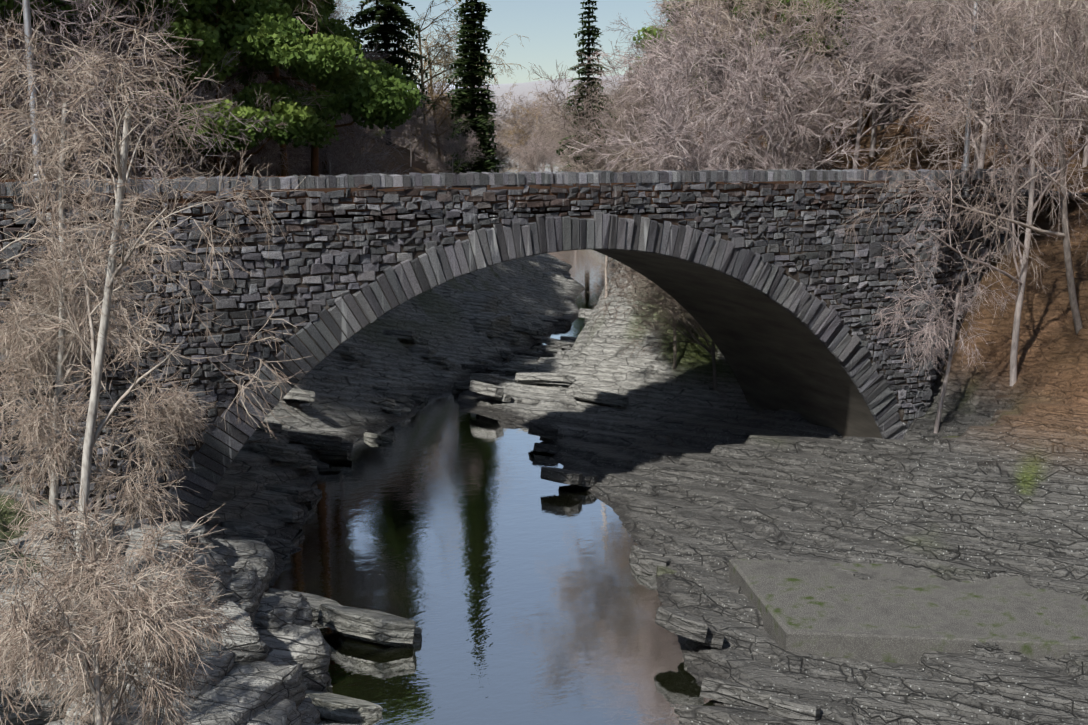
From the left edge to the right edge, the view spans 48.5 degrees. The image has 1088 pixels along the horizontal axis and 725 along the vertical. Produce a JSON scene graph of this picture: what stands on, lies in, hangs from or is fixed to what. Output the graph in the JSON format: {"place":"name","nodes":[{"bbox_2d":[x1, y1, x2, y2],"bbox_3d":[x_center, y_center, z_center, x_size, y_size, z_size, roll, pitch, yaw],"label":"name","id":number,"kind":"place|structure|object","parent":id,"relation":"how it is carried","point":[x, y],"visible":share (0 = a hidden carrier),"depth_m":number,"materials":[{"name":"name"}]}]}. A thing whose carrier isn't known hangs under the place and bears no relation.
{"place":"outdoors","nodes":[
{"label":"outdoors","id":0,"kind":"place"},
{"bbox_2d":[271,249,714,724],"bbox_3d":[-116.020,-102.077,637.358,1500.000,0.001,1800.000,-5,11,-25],"label":"water","id":1,"kind":"structure","parent":0,"point":[497,569],"depth_m":34.86,"materials":[{"name":"liquid"}]},
{"bbox_2d":[334,0,678,83],"label":"sky","id":2,"kind":"structure","parent":0,"point":[550,26],"materials":[{"name":"blue"}]},
{"bbox_2d":[0,5,1087,724],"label":"terrain","id":3,"kind":"structure","parent":0,"point":[988,479],"depth_m":41.61,"materials":[{"name":"stone"}]},
{"bbox_2d":[0,0,49,26],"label":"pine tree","id":4,"kind":"object","parent":3,"relation":"on","point":[9,4],"visible":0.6,"depth_m":40.60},
{"bbox_2d":[0,650,87,724],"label":"bare shrub","id":5,"kind":"object","parent":3,"relation":"on","point":[41,717],"visible":0.23,"depth_m":22.74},
{"bbox_2d":[0,572,99,651],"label":"bank rock","id":6,"kind":"object","parent":3,"relation":"on","point":[14,588],"visible":0.04,"depth_m":25.30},
{"bbox_2d":[0,250,129,513],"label":"bare tree","id":7,"kind":"object","parent":3,"relation":"on","point":[18,378],"visible":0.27,"depth_m":29.26,"materials":[{"name":"beige plant"}]},
{"bbox_2d":[0,61,135,320],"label":"bare tree","id":8,"kind":"object","parent":3,"relation":"on","point":[53,167],"visible":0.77,"depth_m":26.11,"materials":[{"name":"beige plant"}]},
{"bbox_2d":[9,532,129,571],"bbox_3d":[-11.252,4.743,29.109,2.400,1.358,3.559,4,-1,1],"label":"bank rock","id":9,"kind":"object","parent":3,"relation":"on","point":[22,542],"visible":0.08,"depth_m":27.75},
{"bbox_2d":[24,515,116,540],"bbox_3d":[-11.522,4.665,29.535,2.206,1.816,2.780,-3,3,-13],"label":"bank rock","id":10,"kind":"object","parent":3,"relation":"on","point":[114,530],"visible":0.06,"depth_m":28.89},
{"bbox_2d":[0,565,144,650],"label":"bank rock","id":11,"kind":"object","parent":3,"relation":"on","point":[89,605],"depth_m":24.88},
{"bbox_2d":[0,0,180,528],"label":"bare tree","id":12,"kind":"object","parent":3,"relation":"on","point":[62,355],"visible":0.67,"depth_m":26.80,"materials":[{"name":"beige plant"}]},
{"bbox_2d":[0,349,219,571],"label":"bare shrub","id":13,"kind":"object","parent":3,"relation":"on","point":[51,453],"visible":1,"depth_m":24.84,"materials":[{"name":"beige plant"}]},
{"bbox_2d":[0,480,247,724],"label":"bare shrub","id":14,"kind":"object","parent":3,"relation":"on","point":[79,563],"visible":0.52,"depth_m":20.48,"materials":[{"name":"beige plant"}]},
{"bbox_2d":[0,499,256,724],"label":"bare shrub","id":15,"kind":"object","parent":3,"relation":"on","point":[135,635],"visible":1,"depth_m":17.47,"materials":[{"name":"beige plant"}]},
{"bbox_2d":[66,637,235,724],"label":"bank rock","id":16,"kind":"object","parent":3,"relation":"on","point":[224,663],"visible":0.27,"depth_m":23.49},
{"bbox_2d":[0,0,309,675],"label":"bare tree","id":17,"kind":"object","parent":3,"relation":"on","point":[97,360],"visible":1,"depth_m":22.17,"materials":[{"name":"beige plant"}]},
{"bbox_2d":[120,521,190,558],"bbox_3d":[-10.123,5.166,29.783,2.905,1.910,2.575,-2,21,-21],"label":"bank rock","id":18,"kind":"object","parent":3,"relation":"on","point":[136,528],"visible":0.04,"depth_m":29.94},
{"bbox_2d":[124,545,231,613],"bbox_3d":[-8.899,5.420,27.479,3.681,2.065,2.199,-10,10,12],"label":"bank rock","id":19,"kind":"object","parent":3,"relation":"on","point":[222,568],"visible":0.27,"depth_m":26.99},
{"bbox_2d":[179,521,214,549],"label":"bank rock","id":20,"kind":"object","parent":3,"relation":"on","point":[201,530],"visible":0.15,"depth_m":31.54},
{"bbox_2d":[106,0,317,176],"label":"pine tree","id":21,"kind":"object","parent":3,"relation":"on","point":[277,53],"visible":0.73,"depth_m":46.44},
{"bbox_2d":[150,16,273,175],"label":"pine tree","id":22,"kind":"object","parent":3,"relation":"on","point":[245,75],"visible":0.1,"depth_m":56.78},
{"bbox_2d":[125,661,306,724],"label":"bank rock","id":23,"kind":"object","parent":3,"relation":"on","point":[240,694],"visible":0.56,"depth_m":23.41,"materials":[{"name":"stone"}]},
{"bbox_2d":[169,600,267,666],"bbox_3d":[-7.353,6.006,26.276,2.294,0.835,2.016,-10,25,-26],"label":"bank rock","id":24,"kind":"object","parent":3,"relation":"on","point":[254,648],"visible":0.35,"depth_m":25.88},
{"bbox_2d":[211,539,233,559],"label":"bank rock","id":25,"kind":"object","parent":3,"relation":"on","point":[224,550],"visible":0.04,"depth_m":33.12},
{"bbox_2d":[214,538,274,584],"bbox_3d":[-8.979,5.960,33.561,2.704,1.648,3.227,10,14,-5],"label":"bank rock","id":26,"kind":"object","parent":3,"relation":"on","point":[242,548],"visible":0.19,"depth_m":33.94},
{"bbox_2d":[225,570,264,623],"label":"bank rock","id":27,"kind":"object","parent":3,"relation":"on","point":[247,588],"visible":0.29,"depth_m":27.59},
{"bbox_2d":[226,556,270,592],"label":"bank rock","id":28,"kind":"object","parent":3,"relation":"on","point":[260,566],"visible":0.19,"depth_m":32.75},
{"bbox_2d":[245,699,301,724],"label":"bank rock","id":29,"kind":"object","parent":3,"relation":"on","point":[284,712],"visible":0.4,"depth_m":23.24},
{"bbox_2d":[186,0,364,175],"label":"pine tree","id":30,"kind":"object","parent":3,"relation":"on","point":[330,64],"visible":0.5,"depth_m":47.77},
{"bbox_2d":[253,593,313,632],"bbox_3d":[-7.483,6.449,29.373,3.569,1.128,2.196,-11,3,15],"label":"bank rock","id":31,"kind":"object","parent":3,"relation":"on","point":[274,614],"visible":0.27,"depth_m":28.79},
{"bbox_2d":[254,621,331,689],"bbox_3d":[-6.816,7.152,28.059,3.919,2.004,2.277,-7,23,-30],"label":"bank rock","id":32,"kind":"object","parent":3,"relation":"on","point":[308,647],"visible":0.17,"depth_m":27.84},
{"bbox_2d":[298,697,319,724],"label":"bank rock","id":33,"kind":"object","parent":3,"relation":"on","point":[309,711],"visible":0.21,"depth_m":25.82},
{"bbox_2d":[228,0,424,361],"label":"pine tree","id":34,"kind":"object","parent":3,"relation":"on","point":[375,98],"visible":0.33,"depth_m":53.81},
{"bbox_2d":[279,0,406,174],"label":"pine tree","id":35,"kind":"object","parent":3,"relation":"on","point":[388,70],"visible":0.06,"depth_m":62.87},
{"bbox_2d":[346,0,436,145],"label":"conifer tree","id":36,"kind":"object","parent":3,"relation":"on","point":[388,10],"visible":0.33,"depth_m":106.50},
{"bbox_2d":[443,0,504,173],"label":"conifer tree","id":37,"kind":"object","parent":3,"relation":"on","point":[474,98],"visible":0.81,"depth_m":100.33,"materials":[{"name":"plant"}]},
{"bbox_2d":[460,291,498,313],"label":"rock","id":38,"kind":"object","parent":3,"relation":"on","point":[483,301],"visible":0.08,"depth_m":75.41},
{"bbox_2d":[469,312,510,331],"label":"rock","id":39,"kind":"object","parent":3,"relation":"on","point":[493,321],"visible":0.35,"depth_m":73.71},
{"bbox_2d":[155,284,838,724],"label":"rock slabs","id":40,"kind":"object","parent":3,"relation":"on","point":[383,628],"visible":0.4,"depth_m":37.47,"materials":[{"name":"stone"}]},
{"bbox_2d":[0,166,1059,523],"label":"stone bridge","id":41,"kind":"structure","parent":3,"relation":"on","point":[602,228],"depth_m":35.96,"materials":[{"name":"stone"}]},
{"bbox_2d":[0,169,1042,388],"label":"bridge parapet","id":42,"kind":"object","parent":41,"relation":"on","point":[324,190],"visible":0.11,"depth_m":39.86,"materials":[{"name":"stone"}]},
{"bbox_2d":[940,190,1087,197],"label":"bridge road","id":43,"kind":"structure","parent":42,"relation":"on","point":[993,195],"depth_m":46.75,"materials":[{"name":"stone"}]},
{"bbox_2d":[22,0,44,197],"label":"trunk","id":44,"kind":"object","parent":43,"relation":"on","point":[27,18],"visible":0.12,"depth_m":31.62,"materials":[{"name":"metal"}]},
{"bbox_2d":[960,0,977,194],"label":"trunk","id":45,"kind":"object","parent":43,"relation":"on","point":[966,149],"visible":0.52,"depth_m":45.95,"materials":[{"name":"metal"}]},
{"bbox_2d":[592,249,882,438],"bbox_3d":[-0.607,1.446,43.141,25.154,11.650,8.960,-5,11,-25],"label":"arch underside","id":46,"kind":"object","parent":41,"relation":"attached to","point":[777,356],"visible":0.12,"depth_m":46.48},
{"bbox_2d":[633,20,741,169],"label":"pine tree","id":47,"kind":"object","parent":3,"relation":"on","point":[655,31],"visible":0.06,"depth_m":81.02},
{"bbox_2d":[661,0,738,163],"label":"pine tree","id":48,"kind":"object","parent":3,"relation":"on","point":[695,18],"visible":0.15,"depth_m":68.22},
{"bbox_2d":[582,0,820,170],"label":"bare tree","id":49,"kind":"object","parent":3,"relation":"on","point":[682,47],"visible":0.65,"depth_m":57.60,"materials":[{"name":"beige plant"}]},
{"bbox_2d":[640,100,784,170],"bbox_3d":[8.293,-8.256,58.983,7.842,9.022,7.374,4,11,21],"label":"bare shrub","id":50,"kind":"object","parent":3,"relation":"on","point":[746,157],"visible":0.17,"depth_m":57.74,"materials":[{"name":"beige plant"}]},
{"bbox_2d":[647,0,876,169],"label":"bare tree","id":51,"kind":"object","parent":3,"relation":"on","point":[761,4],"visible":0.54,"depth_m":58.35,"materials":[{"name":"beige plant"}]},
{"bbox_2d":[731,4,793,148],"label":"pine tree","id":52,"kind":"object","parent":3,"relation":"on","point":[741,18],"visible":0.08,"depth_m":64.40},
{"bbox_2d":[737,0,831,150],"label":"pine tree","id":53,"kind":"object","parent":3,"relation":"on","point":[768,4],"visible":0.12,"depth_m":61.56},
{"bbox_2d":[671,31,913,170],"bbox_3d":[11.516,-9.052,57.569,11.593,13.336,10.900,0,10,0],"label":"bare tree","id":54,"kind":"object","parent":3,"relation":"on","point":[789,93],"visible":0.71,"depth_m":55.64,"materials":[{"name":"beige plant"}]},
{"bbox_2d":[745,0,844,128],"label":"pine tree","id":55,"kind":"object","parent":3,"relation":"on","point":[811,39],"visible":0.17,"depth_m":60.55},
{"bbox_2d":[777,0,856,140],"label":"pine tree","id":56,"kind":"object","parent":3,"relation":"on","point":[837,29],"visible":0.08,"depth_m":63.78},
{"bbox_2d":[728,559,1087,663],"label":"stone slab","id":57,"kind":"structure","parent":3,"relation":"on","point":[822,609],"depth_m":29.05,"materials":[{"name":"stone"}]},
{"bbox_2d":[865,228,1024,432],"bbox_3d":[13.511,-0.761,42.074,5.641,8.340,6.764,8,13,37],"label":"bare tree","id":58,"kind":"object","parent":3,"relation":"on","point":[941,324],"visible":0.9,"depth_m":41.28,"materials":[{"name":"beige plant"}]},
{"bbox_2d":[813,0,1087,334],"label":"bare tree","id":59,"kind":"object","parent":3,"relation":"on","point":[1065,235],"visible":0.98,"depth_m":36.63,"materials":[{"name":"beige plant"}]},
{"bbox_2d":[830,0,1075,179],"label":"bare tree","id":60,"kind":"object","parent":3,"relation":"on","point":[974,108],"visible":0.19,"depth_m":53.80,"materials":[{"name":"beige plant"}]},
{"bbox_2d":[843,0,1087,255],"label":"bare tree","id":61,"kind":"object","parent":3,"relation":"on","point":[1005,152],"visible":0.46,"depth_m":43.91,"materials":[{"name":"beige plant"}]},
{"bbox_2d":[849,0,1086,168],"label":"bare tree","id":62,"kind":"object","parent":3,"relation":"on","point":[982,123],"visible":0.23,"depth_m":50.81,"materials":[{"name":"beige plant"}]},
{"bbox_2d":[857,0,1083,155],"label":"bare tree","id":63,"kind":"object","parent":3,"relation":"on","point":[921,42],"visible":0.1,"depth_m":56.43,"materials":[{"name":"beige plant"}]},
{"bbox_2d":[883,0,1087,385],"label":"bare tree","id":64,"kind":"object","parent":3,"relation":"on","point":[1016,331],"visible":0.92,"depth_m":38.41,"materials":[{"name":"beige plant"}]},
{"bbox_2d":[893,0,1087,158],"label":"bare tree","id":65,"kind":"object","parent":3,"relation":"on","point":[1051,52],"visible":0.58,"depth_m":37.20,"materials":[{"name":"beige plant"}]},
{"bbox_2d":[904,0,1087,95],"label":"bare tree","id":66,"kind":"object","parent":3,"relation":"on","point":[1080,7],"visible":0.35,"depth_m":40.26,"materials":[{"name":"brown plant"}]},
{"bbox_2d":[906,0,1087,210],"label":"bare tree","id":67,"kind":"object","parent":3,"relation":"on","point":[1032,70],"visible":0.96,"depth_m":33.88,"materials":[{"name":"beige plant"}]},
{"bbox_2d":[997,0,1087,167],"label":"bare tree","id":68,"kind":"object","parent":3,"relation":"on","point":[1085,158],"visible":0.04,"depth_m":50.65,"materials":[{"name":"beige plant"}]},
{"bbox_2d":[340,75,932,265],"bbox_3d":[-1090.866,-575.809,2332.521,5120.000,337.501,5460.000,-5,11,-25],"label":"terrain","id":69,"kind":"structure","parent":0,"point":[523,89],"depth_m":1685.23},
{"bbox_2d":[0,0,139,107],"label":"bare tree","id":70,"kind":"object","parent":69,"relation":"on","point":[10,24],"visible":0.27,"depth_m":41.40,"materials":[{"name":"beige plant"}]},
{"bbox_2d":[0,0,234,178],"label":"bare tree","id":71,"kind":"object","parent":69,"relation":"on","point":[79,30],"visible":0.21,"depth_m":42.09,"materials":[{"name":"beige plant"}]},
{"bbox_2d":[25,0,219,176],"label":"pine tree","id":72,"kind":"object","parent":69,"relation":"on","point":[201,31],"visible":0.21,"depth_m":44.45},
{"bbox_2d":[0,0,249,193],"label":"bare tree","id":73,"kind":"object","parent":69,"relation":"on","point":[103,102],"visible":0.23,"depth_m":42.52,"materials":[{"name":"beige plant"}]},
{"bbox_2d":[0,0,270,178],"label":"bare tree","id":74,"kind":"object","parent":69,"relation":"on","point":[194,93],"visible":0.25,"depth_m":43.68,"materials":[{"name":"beige plant"}]},
{"bbox_2d":[106,59,330,177],"bbox_3d":[-14.161,-7.878,50.040,10.179,12.790,10.508,-4,11,-22],"label":"bare tree","id":75,"kind":"object","parent":69,"relation":"on","point":[267,148],"visible":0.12,"depth_m":49.88,"materials":[{"name":"brown plant"}]},
{"bbox_2d":[98,0,379,176],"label":"tree","id":76,"kind":"object","parent":69,"relation":"on","point":[257,70],"visible":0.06,"depth_m":51.66,"materials":[{"name":"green plant"}]},
{"bbox_2d":[241,12,388,169],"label":"bare tree","id":77,"kind":"object","parent":69,"relation":"on","point":[370,56],"visible":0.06,"depth_m":67.42,"materials":[{"name":"brown plant"}]},
{"bbox_2d":[238,113,404,176],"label":"bare tree","id":78,"kind":"object","parent":69,"relation":"on","point":[330,152],"visible":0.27,"depth_m":61.74,"materials":[{"name":"brown plant"}]},
{"bbox_2d":[243,114,434,176],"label":"bare tree","id":79,"kind":"object","parent":69,"relation":"on","point":[352,170],"visible":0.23,"depth_m":61.69,"materials":[{"name":"brown plant"}]},
{"bbox_2d":[384,98,440,166],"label":"bare tree","id":80,"kind":"object","parent":69,"relation":"on","point":[429,131],"visible":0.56,"depth_m":88.20,"materials":[{"name":"brown plant"}]},
{"bbox_2d":[354,0,531,156],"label":"bare tree","id":81,"kind":"object","parent":69,"relation":"on","point":[437,100],"visible":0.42,"depth_m":113.91,"materials":[{"name":"plant"}]},
{"bbox_2d":[373,29,516,161],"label":"bare tree","id":82,"kind":"object","parent":69,"relation":"on","point":[432,93],"visible":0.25,"depth_m":119.64,"materials":[{"name":"beige plant"}]},
{"bbox_2d":[413,114,488,173],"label":"bare tree","id":83,"kind":"object","parent":69,"relation":"on","point":[463,144],"visible":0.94,"depth_m":89.28,"materials":[{"name":"brown plant"}]},
{"bbox_2d":[427,77,511,148],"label":"bare tree","id":84,"kind":"object","parent":69,"relation":"on","point":[447,108],"visible":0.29,"depth_m":121.27,"materials":[{"name":"brown plant"}]},
{"bbox_2d":[444,124,520,172],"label":"bare tree","id":85,"kind":"object","parent":69,"relation":"on","point":[499,155],"visible":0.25,"depth_m":124.41,"materials":[{"name":"brown plant"}]},
{"bbox_2d":[496,88,560,161],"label":"bare tree","id":86,"kind":"object","parent":69,"relation":"on","point":[526,108],"visible":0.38,"depth_m":338.45,"materials":[{"name":"beige plant"}]},
{"bbox_2d":[489,78,570,172],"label":"bare tree","id":87,"kind":"object","parent":69,"relation":"on","point":[510,94],"visible":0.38,"depth_m":335.71,"materials":[{"name":"beige plant"}]},
{"bbox_2d":[497,84,563,148],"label":"bare tree","id":88,"kind":"object","parent":69,"relation":"on","point":[543,105],"visible":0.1,"depth_m":368.23,"materials":[{"name":"beige plant"}]},
{"bbox_2d":[498,99,563,162],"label":"bare tree","id":89,"kind":"object","parent":69,"relation":"on","point":[522,124],"visible":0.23,"depth_m":337.17,"materials":[{"name":"beige plant"}]},
{"bbox_2d":[500,127,562,172],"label":"bare tree","id":90,"kind":"object","parent":69,"relation":"on","point":[528,154],"visible":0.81,"depth_m":251.08,"materials":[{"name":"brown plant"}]},
{"bbox_2d":[529,118,567,169],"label":"bare tree","id":91,"kind":"object","parent":69,"relation":"on","point":[550,152],"visible":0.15,"depth_m":322.68,"materials":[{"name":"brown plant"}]},
{"bbox_2d":[527,113,597,169],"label":"bare tree","id":92,"kind":"object","parent":69,"relation":"on","point":[539,129],"visible":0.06,"depth_m":294.96,"materials":[{"name":"beige plant"}]},
{"bbox_2d":[546,104,592,166],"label":"bare tree","id":93,"kind":"object","parent":69,"relation":"on","point":[561,137],"visible":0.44,"depth_m":241.71,"materials":[{"name":"beige plant"}]},
{"bbox_2d":[556,0,616,171],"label":"conifer tree","id":94,"kind":"object","parent":69,"relation":"on","point":[583,70],"visible":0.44,"depth_m":164.64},
{"bbox_2d":[550,121,676,297],"bbox_3d":[3.795,-7.445,60.475,7.323,9.202,7.559,6,12,29],"label":"bare tree","id":95,"kind":"object","parent":69,"relation":"on","point":[581,170],"visible":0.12,"depth_m":58.78,"materials":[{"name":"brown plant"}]},
{"bbox_2d":[506,38,726,282],"bbox_3d":[3.677,-9.616,58.661,9.981,12.542,10.303,-3,11,-17],"label":"bare tree","id":96,"kind":"object","parent":69,"relation":"on","point":[564,110],"visible":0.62,"depth_m":58.83,"materials":[{"name":"beige plant"}]},
{"bbox_2d":[578,257,716,390],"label":"bare tree","id":97,"kind":"object","parent":69,"relation":"on","point":[672,304],"visible":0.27,"depth_m":54.18,"materials":[{"name":"brown plant"}]},
{"bbox_2d":[594,121,704,171],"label":"bare tree","id":98,"kind":"object","parent":69,"relation":"on","point":[617,167],"visible":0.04,"depth_m":58.60,"materials":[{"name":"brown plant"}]},
{"bbox_2d":[603,258,711,369],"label":"bare tree","id":99,"kind":"object","parent":69,"relation":"on","point":[674,354],"visible":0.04,"depth_m":56.20,"materials":[{"name":"brown plant"}]},
{"bbox_2d":[585,3,759,168],"bbox_3d":[7.012,-13.978,63.526,9.457,11.073,8.009,4,11,20],"label":"bare tree","id":100,"kind":"object","parent":69,"relation":"on","point":[679,76],"visible":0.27,"depth_m":63.03,"materials":[{"name":"beige plant"}]},
{"bbox_2d":[626,0,805,144],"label":"bare tree","id":101,"kind":"object","parent":69,"relation":"on","point":[663,8],"visible":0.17,"depth_m":67.29,"materials":[{"name":"beige plant"}]},
{"bbox_2d":[564,39,885,184],"bbox_3d":[8.397,-7.348,54.725,12.089,15.191,12.479,-9,14,-42],"label":"bare tree","id":102,"kind":"object","parent":69,"relation":"on","point":[709,161],"visible":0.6,"depth_m":54.90,"materials":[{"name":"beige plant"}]},
{"bbox_2d":[650,0,864,135],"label":"bare tree","id":103,"kind":"object","parent":69,"relation":"on","point":[679,17],"visible":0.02,"depth_m":67.37,"materials":[{"name":"grey plant"}]},
{"bbox_2d":[695,55,880,170],"bbox_3d":[11.271,-9.342,58.521,8.089,11.184,9.551,0,10,-1],"label":"bare tree","id":104,"kind":"object","parent":69,"relation":"on","point":[803,120],"visible":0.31,"depth_m":56.20,"materials":[{"name":"grey plant"}]},
{"bbox_2d":[689,0,898,106],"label":"bare tree","id":105,"kind":"object","parent":69,"relation":"on","point":[769,22],"visible":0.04,"depth_m":63.10,"materials":[{"name":"grey plant"}]},
{"bbox_2d":[754,52,880,132],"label":"bare tree","id":106,"kind":"object","parent":69,"relation":"on","point":[824,59],"visible":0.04,"depth_m":81.67,"materials":[{"name":"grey plant"}]},
{"bbox_2d":[728,0,985,156],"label":"bare tree","id":107,"kind":"object","parent":69,"relation":"on","point":[873,136],"visible":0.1,"depth_m":61.32,"materials":[{"name":"grey plant"}]},
{"bbox_2d":[767,0,999,168],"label":"bare tree","id":108,"kind":"object","parent":69,"relation":"on","point":[869,57],"visible":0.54,"depth_m":57.94,"materials":[{"name":"grey plant"}]},
{"bbox_2d":[811,6,968,128],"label":"bare tree","id":109,"kind":"object","parent":69,"relation":"on","point":[886,113],"depth_m":76.32,"materials":[{"name":"grey plant"}]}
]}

